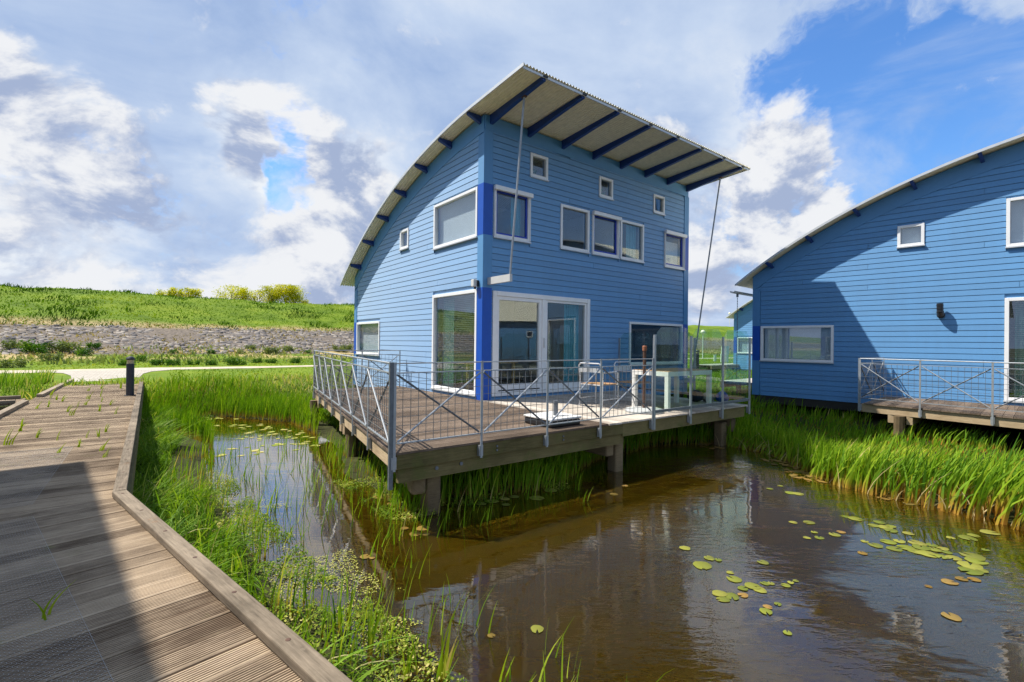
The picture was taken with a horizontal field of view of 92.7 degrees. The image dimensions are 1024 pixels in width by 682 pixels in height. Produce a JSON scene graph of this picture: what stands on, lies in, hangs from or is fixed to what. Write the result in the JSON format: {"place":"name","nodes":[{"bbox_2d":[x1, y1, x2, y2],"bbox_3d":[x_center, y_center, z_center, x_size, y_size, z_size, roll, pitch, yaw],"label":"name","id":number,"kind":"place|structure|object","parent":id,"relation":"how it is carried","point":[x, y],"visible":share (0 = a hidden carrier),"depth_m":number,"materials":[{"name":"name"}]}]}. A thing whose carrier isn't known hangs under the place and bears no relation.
{"place":"outdoors","nodes":[
{"label":"outdoors","id":0,"kind":"place"},
{"bbox_2d":[52,369,173,381],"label":"paving","id":1,"kind":"structure","parent":0,"point":[94,375],"depth_m":16.97,"materials":[{"name":"concrete"}]},
{"bbox_2d":[0,358,709,372],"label":"path","id":2,"kind":"structure","parent":0,"point":[15,371],"depth_m":20.76,"materials":[{"name":"concrete"}]},
{"bbox_2d":[0,343,732,364],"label":"rough grass","id":3,"kind":"structure","parent":0,"point":[101,358],"depth_m":29.41,"materials":[{"name":"green plant"}]},
{"bbox_2d":[0,316,733,356],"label":"dry grass","id":4,"kind":"structure","parent":0,"point":[165,348],"depth_m":34.77,"materials":[{"name":"plant"}]},
{"bbox_2d":[3,354,732,391],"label":"lawn grass","id":5,"kind":"structure","parent":0,"point":[312,363],"depth_m":22.70,"materials":[{"name":"plant"}]},
{"bbox_2d":[0,286,1023,681],"bbox_3d":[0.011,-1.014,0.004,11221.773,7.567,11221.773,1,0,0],"label":"ground","id":6,"kind":"structure","parent":0,"point":[278,314],"depth_m":32.34,"materials":[{"name":"green plant"}]},
{"bbox_2d":[0,356,32,367],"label":"shrub","id":7,"kind":"object","parent":6,"relation":"on","point":[19,363],"visible":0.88,"depth_m":20.10,"materials":[{"name":"green plant"}]},
{"bbox_2d":[0,367,56,399],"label":"reed bed","id":8,"kind":"object","parent":6,"relation":"on","point":[43,377],"visible":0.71,"depth_m":12.43,"materials":[{"name":"green plant"}]},
{"bbox_2d":[16,339,51,353],"bbox_3d":[-27.243,0.348,27.867,1.510,0.931,1.777,1,0,-45],"label":"shrub","id":9,"kind":"object","parent":6,"relation":"on","point":[29,346],"visible":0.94,"depth_m":27.72,"materials":[{"name":"green plant"}]},
{"bbox_2d":[33,351,65,360],"bbox_3d":[-23.727,0.797,25.206,1.241,0.623,1.165,1,0,-19],"label":"shrub","id":10,"kind":"object","parent":6,"relation":"on","point":[57,356],"visible":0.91,"depth_m":25.07,"materials":[{"name":"green plant"}]},
{"bbox_2d":[43,339,83,352],"bbox_3d":[-26.497,0.302,28.764,1.817,0.913,1.706,1,0,25],"label":"shrub","id":11,"kind":"object","parent":6,"relation":"on","point":[60,346],"visible":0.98,"depth_m":28.64,"materials":[{"name":"green plant"}]},
{"bbox_2d":[73,345,93,355],"bbox_3d":[-24.919,0.596,28.339,1.225,0.673,1.179,1,0,-3],"label":"shrub","id":12,"kind":"object","parent":6,"relation":"on","point":[81,351],"visible":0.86,"depth_m":28.31,"materials":[{"name":"green plant"}]},
{"bbox_2d":[85,342,102,348],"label":"shrub","id":13,"kind":"object","parent":6,"relation":"on","point":[92,345],"visible":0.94,"depth_m":30.25,"materials":[{"name":"green plant"}]},
{"bbox_2d":[148,358,165,364],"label":"shrub","id":14,"kind":"object","parent":6,"relation":"on","point":[155,361],"visible":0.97,"depth_m":23.21,"materials":[{"name":"green plant"}]},
{"bbox_2d":[154,289,176,295],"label":"tree","id":15,"kind":"object","parent":6,"relation":"on","point":[168,293],"visible":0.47,"depth_m":58.73,"materials":[{"name":"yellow plant"}]},
{"bbox_2d":[163,357,182,365],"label":"shrub","id":16,"kind":"object","parent":6,"relation":"on","point":[170,362],"visible":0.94,"depth_m":23.17,"materials":[{"name":"green plant"}]},
{"bbox_2d":[0,379,352,681],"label":"boardwalk","id":17,"kind":"structure","parent":6,"relation":"on","point":[148,595],"depth_m":2.51,"materials":[{"name":"wood"}]},
{"bbox_2d":[30,579,76,619],"bbox_3d":[-2.046,1.167,2.178,0.085,0.136,0.170,0,0,39],"label":"grass tuft","id":18,"kind":"object","parent":17,"relation":"on","point":[44,611],"visible":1,"depth_m":2.17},
{"bbox_2d":[124,356,134,395],"bbox_3d":[-8.393,0.768,10.729,0.205,0.860,0.205,1,0,0],"label":"bollard light","id":19,"kind":"object","parent":17,"relation":"on","point":[130,365],"visible":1,"depth_m":10.68,"materials":[{"name":"metal"}]},
{"bbox_2d":[0,323,353,353],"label":"revetment stone","id":20,"kind":"object","parent":6,"relation":"on","point":[115,339],"visible":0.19,"depth_m":35.61,"materials":[{"name":"stone"}]},
{"bbox_2d":[0,339,25,348],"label":"shrub","id":21,"kind":"object","parent":20,"relation":"on","point":[12,344],"visible":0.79,"depth_m":28.08,"materials":[{"name":"green plant"}]},
{"bbox_2d":[169,287,184,296],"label":"tree","id":22,"kind":"object","parent":6,"relation":"on","point":[174,289],"visible":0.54,"depth_m":59.24,"materials":[{"name":"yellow plant"}]},
{"bbox_2d":[15,372,353,433],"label":"meadow grass","id":23,"kind":"structure","parent":6,"relation":"on","point":[270,376],"depth_m":14.61,"materials":[{"name":"plant"}]},
{"bbox_2d":[177,287,194,297],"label":"tree","id":24,"kind":"object","parent":6,"relation":"on","point":[185,294],"visible":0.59,"depth_m":59.71,"materials":[{"name":"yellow plant"}]},
{"bbox_2d":[186,288,203,297],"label":"tree","id":25,"kind":"object","parent":6,"relation":"on","point":[193,292],"visible":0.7,"depth_m":59.97,"materials":[{"name":"yellow plant"}]},
{"bbox_2d":[203,359,217,364],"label":"shrub","id":26,"kind":"object","parent":6,"relation":"on","point":[214,362],"visible":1,"depth_m":23.60,"materials":[{"name":"green plant"}]},
{"bbox_2d":[208,285,250,299],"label":"tree","id":27,"kind":"object","parent":6,"relation":"on","point":[232,291],"visible":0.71,"depth_m":62.52,"materials":[{"name":"yellow plant"}]},
{"bbox_2d":[223,355,248,364],"bbox_3d":[-13.583,0.984,24.099,1.070,0.610,1.112,1,0,-12],"label":"shrub","id":28,"kind":"object","parent":6,"relation":"on","point":[234,361],"visible":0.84,"depth_m":23.90,"materials":[{"name":"green plant"}]},
{"bbox_2d":[233,286,252,300],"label":"tree","id":29,"kind":"object","parent":6,"relation":"on","point":[246,295],"visible":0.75,"depth_m":63.36,"materials":[{"name":"yellow plant"}]},
{"bbox_2d":[247,289,272,301],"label":"tree","id":30,"kind":"object","parent":6,"relation":"on","point":[259,297],"visible":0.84,"depth_m":64.54,"materials":[{"name":"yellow plant"}]},
{"bbox_2d":[262,345,282,353],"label":"shrub","id":31,"kind":"object","parent":6,"relation":"on","point":[268,350],"visible":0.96,"depth_m":34.56,"materials":[{"name":"green plant"}]},
{"bbox_2d":[262,285,283,302],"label":"tree","id":32,"kind":"object","parent":6,"relation":"on","point":[268,289],"visible":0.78,"depth_m":65.78,"materials":[{"name":"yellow plant"}]},
{"bbox_2d":[266,283,301,302],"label":"tree","id":33,"kind":"object","parent":6,"relation":"on","point":[285,292],"visible":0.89,"depth_m":66.10,"materials":[{"name":"yellow plant"}]},
{"bbox_2d":[278,286,310,302],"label":"tree","id":34,"kind":"object","parent":6,"relation":"on","point":[295,299],"visible":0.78,"depth_m":66.85,"materials":[{"name":"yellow plant"}]},
{"bbox_2d":[133,404,514,681],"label":"bank grass","id":35,"kind":"structure","parent":6,"relation":"on","point":[152,489],"depth_m":5.28,"materials":[{"name":"plant"}]},
{"bbox_2d":[0,282,707,339],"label":"dike grass","id":36,"kind":"structure","parent":6,"relation":"on","point":[69,309],"depth_m":43.89,"materials":[{"name":"plant"}]},
{"bbox_2d":[402,625,421,681],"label":"cattail","id":37,"kind":"object","parent":6,"relation":"on","point":[407,669],"visible":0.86,"depth_m":2.92,"materials":[{"name":"green plant"}]},
{"bbox_2d":[310,386,747,514],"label":"deck","id":38,"kind":"structure","parent":6,"relation":"on","point":[421,465],"depth_m":7.37,"materials":[{"name":"brown wood"}]},
{"bbox_2d":[313,350,653,489],"bbox_3d":[-1.712,0.920,9.454,4.572,1.361,7.311,1,0,-38],"label":"railing","id":39,"kind":"object","parent":38,"relation":"attached to","point":[390,439],"visible":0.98,"depth_m":6.40,"materials":[{"name":"metal"}]},
{"bbox_2d":[524,400,581,427],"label":"sunshade ballast","id":40,"kind":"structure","parent":38,"relation":"on","point":[565,418],"depth_m":7.14,"materials":[{"name":"grey concrete"}]},
{"bbox_2d":[578,362,618,407],"bbox_3d":[1.670,0.836,9.452,0.568,0.844,0.568,1,0,-43],"label":"garden chair","id":41,"kind":"object","parent":38,"relation":"on","point":[593,370],"visible":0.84,"depth_m":9.39,"materials":[{"name":"metal"}]},
{"bbox_2d":[614,361,651,403],"bbox_3d":[2.470,0.847,9.985,0.568,0.844,0.568,1,0,-40],"label":"garden chair","id":42,"kind":"object","parent":38,"relation":"on","point":[616,369],"visible":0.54,"depth_m":9.98,"materials":[{"name":"metal"}]},
{"bbox_2d":[625,346,662,414],"bbox_3d":[2.355,0.672,8.682,0.670,1.180,0.670,1,0,-38],"label":"parasol stand","id":43,"kind":"object","parent":38,"relation":"on","point":[634,409],"visible":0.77,"depth_m":8.65,"materials":[{"name":"grey stone"}]},
{"bbox_2d":[632,368,711,411],"bbox_3d":[3.107,0.913,9.454,1.440,0.721,0.800,1,0,-38],"label":"garden table","id":44,"kind":"object","parent":38,"relation":"on","point":[669,373],"visible":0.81,"depth_m":9.30,"materials":[{"name":"white wood"}]},
{"bbox_2d":[618,329,750,429],"bbox_3d":[2.544,0.617,10.316,3.255,1.688,3.465,1,0,-38],"label":"wind screen","id":45,"kind":"object","parent":38,"relation":"attached to","point":[691,406],"visible":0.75,"depth_m":9.26,"materials":[{"name":"grey glass"}]},
{"bbox_2d":[716,391,728,401],"bbox_3d":[4.405,1.167,10.207,0.302,0.248,0.238,1,0,-35],"label":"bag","id":46,"kind":"object","parent":38,"relation":"on","point":[718,397],"visible":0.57,"depth_m":10.14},
{"bbox_2d":[340,62,749,400],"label":"house","id":47,"kind":"structure","parent":6,"relation":"on","point":[480,241],"depth_m":12.12,"materials":[{"name":"blue paint"}]},
{"bbox_2d":[356,321,380,355],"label":"window","id":48,"kind":"structure","parent":47,"relation":"in","point":[371,331],"depth_m":15.28,"materials":[{"name":"white glass"}]},
{"bbox_2d":[399,228,409,250],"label":"window","id":49,"kind":"structure","parent":47,"relation":"in","point":[402,247],"depth_m":13.21,"materials":[{"name":"white plastic"}]},
{"bbox_2d":[430,289,476,396],"bbox_3d":[-1.240,0.033,11.122,0.326,2.266,1.963,1,0,-38],"label":"window","id":50,"kind":"structure","parent":47,"relation":"in","point":[448,339],"depth_m":11.54,"materials":[{"name":"clear glass"}]},
{"bbox_2d":[432,186,477,250],"bbox_3d":[-1.269,-2.728,11.091,0.178,1.083,1.927,1,0,-38],"label":"window","id":51,"kind":"structure","parent":47,"relation":"in","point":[469,223],"depth_m":11.17,"materials":[{"name":"white glass"}]},
{"bbox_2d":[450,360,517,389],"bbox_3d":[-0.711,0.868,11.976,1.500,0.740,0.840,1,0,-38],"label":"dining table","id":52,"kind":"object","parent":47,"relation":"on","point":[468,368],"visible":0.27,"depth_m":11.68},
{"bbox_2d":[493,184,533,243],"bbox_3d":[-0.042,-2.727,10.661,1.036,1.100,0.359,1,0,-38],"label":"window","id":53,"kind":"structure","parent":47,"relation":"in","point":[500,189],"depth_m":10.78,"materials":[{"name":"white glass"}]},
{"bbox_2d":[530,152,548,181],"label":"window","id":54,"kind":"structure","parent":47,"relation":"in","point":[532,155],"depth_m":11.05,"materials":[{"name":"white plastic"}]},
{"bbox_2d":[491,291,589,396],"bbox_3d":[0.670,0.070,11.279,2.947,2.235,0.354,1,0,-38],"label":"sliding door","id":55,"kind":"structure","parent":47,"relation":"in","point":[571,305],"depth_m":11.20,"materials":[{"name":"white glass"}]},
{"bbox_2d":[559,204,590,253],"bbox_3d":[1.514,-2.690,11.777,0.993,1.067,0.117,1,0,-38],"label":"window","id":56,"kind":"structure","parent":47,"relation":"in","point":[587,217],"depth_m":11.82,"materials":[{"name":"white plastic"}]},
{"bbox_2d":[598,176,613,200],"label":"window","id":57,"kind":"structure","parent":47,"relation":"in","point":[610,181],"depth_m":12.46,"materials":[{"name":"white plastic"}]},
{"bbox_2d":[591,210,621,258],"bbox_3d":[2.394,-2.683,12.424,1.043,1.080,0.170,1,0,-38],"label":"window","id":58,"kind":"structure","parent":47,"relation":"in","point":[595,214],"depth_m":12.48,"materials":[{"name":"white glass"}]},
{"bbox_2d":[620,220,644,263],"bbox_3d":[3.154,-2.655,13.164,0.997,1.058,0.306,1,0,-38],"label":"window","id":59,"kind":"structure","parent":47,"relation":"in","point":[630,230],"depth_m":13.32,"materials":[{"name":"white glass"}]},
{"bbox_2d":[628,322,683,364],"bbox_3d":[4.085,0.085,13.778,2.480,1.178,0.117,1,0,-38],"label":"window","id":60,"kind":"structure","parent":47,"relation":"in","point":[680,326],"depth_m":13.94,"materials":[{"name":"white plastic"}]},
{"bbox_2d":[652,194,665,215],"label":"window","id":61,"kind":"structure","parent":47,"relation":"in","point":[662,213],"depth_m":13.80,"materials":[{"name":"white glass"}]},
{"bbox_2d":[663,230,686,270],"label":"window","id":62,"kind":"structure","parent":47,"relation":"in","point":[670,261],"depth_m":14.36,"materials":[{"name":"white glass"}]},
{"bbox_2d":[376,412,911,513],"bbox_3d":[1.750,1.763,8.582,7.169,0.754,5.912,1,0,0],"label":"reed bed","id":63,"kind":"object","parent":6,"relation":"on","point":[679,434],"visible":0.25,"depth_m":7.39,"materials":[{"name":"green plant"}]},
{"bbox_2d":[696,350,698,368],"bbox_3d":[9.650,0.965,25.417,0.240,0.980,0.240,1,0,0],"label":"bollard light","id":64,"kind":"object","parent":6,"relation":"on","point":[697,359],"visible":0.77,"depth_m":25.33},
{"bbox_2d":[699,363,738,368],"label":"jetty","id":65,"kind":"object","parent":6,"relation":"on","point":[719,366],"visible":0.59,"depth_m":30.24,"materials":[{"name":"grey wood"}]},
{"bbox_2d":[720,346,728,362],"bbox_3d":[15.214,0.943,34.887,0.530,1.190,0.348,1,0,14],"label":"utility cabinet","id":66,"kind":"object","parent":6,"relation":"on","point":[726,350],"visible":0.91,"depth_m":34.73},
{"bbox_2d":[720,378,751,396],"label":"jetty","id":67,"kind":"object","parent":6,"relation":"on","point":[738,383],"visible":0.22,"depth_m":16.67,"materials":[{"name":"grey wood"}]},
{"bbox_2d":[725,299,752,371],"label":"house","id":68,"kind":"structure","parent":6,"relation":"on","point":[744,323],"depth_m":31.04,"materials":[{"name":"blue paint"}]},
{"bbox_2d":[737,337,751,353],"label":"window","id":69,"kind":"structure","parent":68,"relation":"in","point":[743,342],"depth_m":31.08,"materials":[{"name":"white glass"}]},
{"bbox_2d":[672,366,985,451],"bbox_3d":[13.578,1.713,19.474,21.309,0.954,21.108,1,0,0],"label":"reed bed","id":70,"kind":"object","parent":6,"relation":"on","point":[847,420],"visible":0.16,"depth_m":12.08,"materials":[{"name":"green plant"}]},
{"bbox_2d":[706,417,1023,530],"bbox_3d":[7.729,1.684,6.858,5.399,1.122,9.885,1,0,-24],"label":"reed bed","id":71,"kind":"object","parent":6,"relation":"on","point":[955,471],"visible":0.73,"depth_m":6.66,"materials":[{"name":"green plant"}]},
{"bbox_2d":[730,133,1023,423],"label":"house","id":72,"kind":"structure","parent":6,"relation":"on","point":[928,265],"depth_m":11.96,"materials":[{"name":"blue paint"}]},
{"bbox_2d":[759,325,833,363],"bbox_3d":[8.065,0.086,13.827,0.312,1.031,1.885,1,0,-42],"label":"window","id":73,"kind":"structure","parent":72,"relation":"in","point":[809,343],"depth_m":13.79,"materials":[{"name":"clear glass"}]},
{"bbox_2d":[896,223,924,248],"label":"window","id":74,"kind":"structure","parent":72,"relation":"in","point":[913,235],"depth_m":11.94,"materials":[{"name":"clear glass"}]},
{"bbox_2d":[1003,297,1023,402],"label":"window","id":75,"kind":"structure","parent":72,"relation":"in","point":[1018,354],"depth_m":10.65,"materials":[{"name":"white glass"}]},
{"bbox_2d":[1005,196,1023,247],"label":"window","id":76,"kind":"structure","parent":72,"relation":"in","point":[1014,206],"depth_m":10.63,"materials":[{"name":"clear glass"}]},
{"bbox_2d":[861,396,1023,437],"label":"deck","id":77,"kind":"structure","parent":6,"relation":"on","point":[897,411],"depth_m":10.04,"materials":[{"name":"brown wood"}]},
{"bbox_2d":[858,357,1023,425],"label":"railing","id":78,"kind":"object","parent":77,"relation":"attached to","point":[992,417],"visible":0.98,"depth_m":9.81,"materials":[{"name":"metal"}]},
{"bbox_2d":[0,0,1023,326],"label":"sky","id":79,"kind":"structure","parent":0,"point":[147,146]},
{"bbox_2d":[190,416,1023,681],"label":"water","id":80,"kind":"structure","parent":0,"point":[624,583],"depth_m":4.33,"materials":[{"name":"liquid"}]},
{"bbox_2d":[141,367,348,473],"bbox_3d":[-5.738,1.364,11.512,9.249,1.336,5.188,1,0,23],"label":"reed bed","id":81,"kind":"object","parent":80,"relation":"in","point":[233,403],"visible":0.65,"depth_m":12.65,"materials":[{"name":"green plant"}]},
{"bbox_2d":[205,417,319,456],"bbox_3d":[-5.895,1.991,10.829,1.974,0.004,5.353,1,0,-40],"label":"floating leaf","id":82,"kind":"object","parent":80,"relation":"on","point":[275,444],"visible":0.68,"depth_m":10.01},
{"bbox_2d":[229,421,374,526],"bbox_3d":[-3.616,1.889,7.920,1.382,0.442,6.505,1,0,-34],"label":"water reed","id":83,"kind":"object","parent":80,"relation":"in","point":[297,469],"visible":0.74,"depth_m":6.62,"materials":[{"name":"green plant"}]},
{"bbox_2d":[208,471,438,681],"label":"duckweed","id":84,"kind":"object","parent":80,"relation":"on","point":[348,602],"visible":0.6,"depth_m":4.13,"materials":[{"name":"plant"}]},
{"bbox_2d":[151,473,568,681],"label":"marsh mat","id":85,"kind":"object","parent":80,"relation":"on","point":[397,669],"visible":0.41,"depth_m":3.75,"materials":[{"name":"plant"}]},
{"bbox_2d":[366,589,383,664],"bbox_3d":[-0.849,1.791,3.035,0.111,0.463,0.232,1,0,-17],"label":"cattail","id":86,"kind":"object","parent":80,"relation":"in","point":[370,640],"visible":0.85,"depth_m":3.05,"materials":[{"name":"green plant"}]},
{"bbox_2d":[166,424,674,681],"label":"bank reed","id":87,"kind":"object","parent":80,"relation":"in","point":[340,619],"visible":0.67,"depth_m":4.92,"materials":[{"name":"green plant"}]},
{"bbox_2d":[436,619,458,681],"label":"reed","id":88,"kind":"object","parent":80,"relation":"in","point":[444,666],"visible":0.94,"depth_m":2.95,"materials":[{"name":"green plant"}]},
{"bbox_2d":[499,651,514,681],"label":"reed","id":89,"kind":"object","parent":80,"relation":"in","point":[507,671],"visible":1,"depth_m":2.85,"materials":[{"name":"green plant"}]},
{"bbox_2d":[531,625,543,632],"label":"lily pad","id":90,"kind":"object","parent":80,"relation":"on","point":[535,628],"visible":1,"depth_m":3.45,"materials":[{"name":"green plant"}]},
{"bbox_2d":[693,561,710,569],"bbox_3d":[1.738,2.052,4.459,0.159,0.003,0.165,1,0,10],"label":"lily pad","id":91,"kind":"object","parent":80,"relation":"on","point":[699,564],"visible":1,"depth_m":4.46,"materials":[{"name":"green plant"}]},
{"bbox_2d":[712,590,727,596],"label":"lily pad","id":92,"kind":"object","parent":80,"relation":"on","point":[720,593],"visible":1,"depth_m":3.96,"materials":[{"name":"green plant"}]},
{"bbox_2d":[725,593,738,599],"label":"lily pad","id":93,"kind":"object","parent":80,"relation":"on","point":[733,595],"visible":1,"depth_m":3.92,"materials":[{"name":"green plant"}]},
{"bbox_2d":[727,575,741,581],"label":"lily pad","id":94,"kind":"object","parent":80,"relation":"on","point":[735,579],"visible":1,"depth_m":4.20,"materials":[{"name":"green plant"}]},
{"bbox_2d":[744,582,760,588],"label":"lily pad","id":95,"kind":"object","parent":80,"relation":"on","point":[750,585],"visible":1,"depth_m":4.10,"materials":[{"name":"green plant"}]},
{"bbox_2d":[759,608,772,614],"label":"lily pad","id":96,"kind":"object","parent":80,"relation":"on","point":[765,610],"visible":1,"depth_m":3.70,"materials":[{"name":"green plant"}]},
{"bbox_2d":[698,442,935,504],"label":"reed litter","id":97,"kind":"object","parent":80,"relation":"on","point":[794,467],"visible":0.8,"depth_m":7.89,"materials":[{"name":"brown plant"}]},
{"bbox_2d":[896,545,914,550],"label":"lily pad","id":98,"kind":"object","parent":80,"relation":"on","point":[907,547],"visible":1,"depth_m":4.91,"materials":[{"name":"green plant"}]},
{"bbox_2d":[908,540,927,545],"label":"lily pad","id":99,"kind":"object","parent":80,"relation":"on","point":[917,542],"visible":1,"depth_m":5.04,"materials":[{"name":"green plant"}]},
{"bbox_2d":[912,544,930,549],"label":"lily pad","id":100,"kind":"object","parent":80,"relation":"on","point":[918,546],"visible":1,"depth_m":4.91,"materials":[{"name":"green plant"}]},
{"bbox_2d":[915,550,936,557],"bbox_3d":[4.057,2.079,4.777,0.160,0.003,0.175,1,0,-36],"label":"lily pad","id":101,"kind":"object","parent":80,"relation":"on","point":[924,552],"visible":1,"depth_m":4.77,"materials":[{"name":"green plant"}]},
{"bbox_2d":[941,578,958,584],"bbox_3d":[3.764,2.074,4.204,0.122,0.002,0.112,1,0,-2],"label":"lily pad","id":102,"kind":"object","parent":80,"relation":"on","point":[947,581],"visible":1,"depth_m":4.21,"materials":[{"name":"orange plant"}]},
{"bbox_2d":[941,612,961,620],"bbox_3d":[3.295,2.065,3.660,0.116,0.002,0.126,1,0,11],"label":"lily pad","id":103,"kind":"object","parent":80,"relation":"on","point":[953,616],"visible":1,"depth_m":3.66,"materials":[{"name":"orange plant"}]},
{"bbox_2d":[958,535,977,540],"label":"lily pad","id":104,"kind":"object","parent":80,"relation":"on","point":[967,537],"visible":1,"depth_m":5.19,"materials":[{"name":"green plant"}]},
{"bbox_2d":[957,561,982,569],"bbox_3d":[4.242,2.079,4.523,0.182,0.004,0.199,0,0,43],"label":"lily pad","id":105,"kind":"object","parent":80,"relation":"on","point":[966,564],"visible":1,"depth_m":4.52,"materials":[{"name":"green plant"}]},
{"bbox_2d":[957,566,983,574],"bbox_3d":[4.149,2.077,4.414,0.181,0.004,0.168,1,0,-13],"label":"lily pad","id":106,"kind":"object","parent":80,"relation":"on","point":[973,572],"visible":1,"depth_m":4.40,"materials":[{"name":"green plant"}]},
{"bbox_2d":[959,552,985,559],"bbox_3d":[4.473,2.084,4.735,0.182,0.004,0.202,1,0,-23],"label":"lily pad","id":107,"kind":"object","parent":80,"relation":"on","point":[974,555],"visible":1,"depth_m":4.74,"materials":[{"name":"green plant"}]},
{"bbox_2d":[964,557,988,564],"bbox_3d":[4.401,2.082,4.623,0.171,0.004,0.165,1,0,10],"label":"lily pad","id":108,"kind":"object","parent":80,"relation":"on","point":[974,560],"visible":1,"depth_m":4.63,"materials":[{"name":"green plant"}]},
{"bbox_2d":[980,529,1000,534],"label":"lily pad","id":109,"kind":"object","parent":80,"relation":"on","point":[986,531],"visible":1,"depth_m":5.36,"materials":[{"name":"green plant"}]},
{"bbox_2d":[687,390,702,401],"bbox_3d":[3.900,1.156,10.303,0.296,0.259,0.286,1,0,-31],"label":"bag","id":110,"kind":"object","parent":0,"point":[697,395],"visible":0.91,"depth_m":10.21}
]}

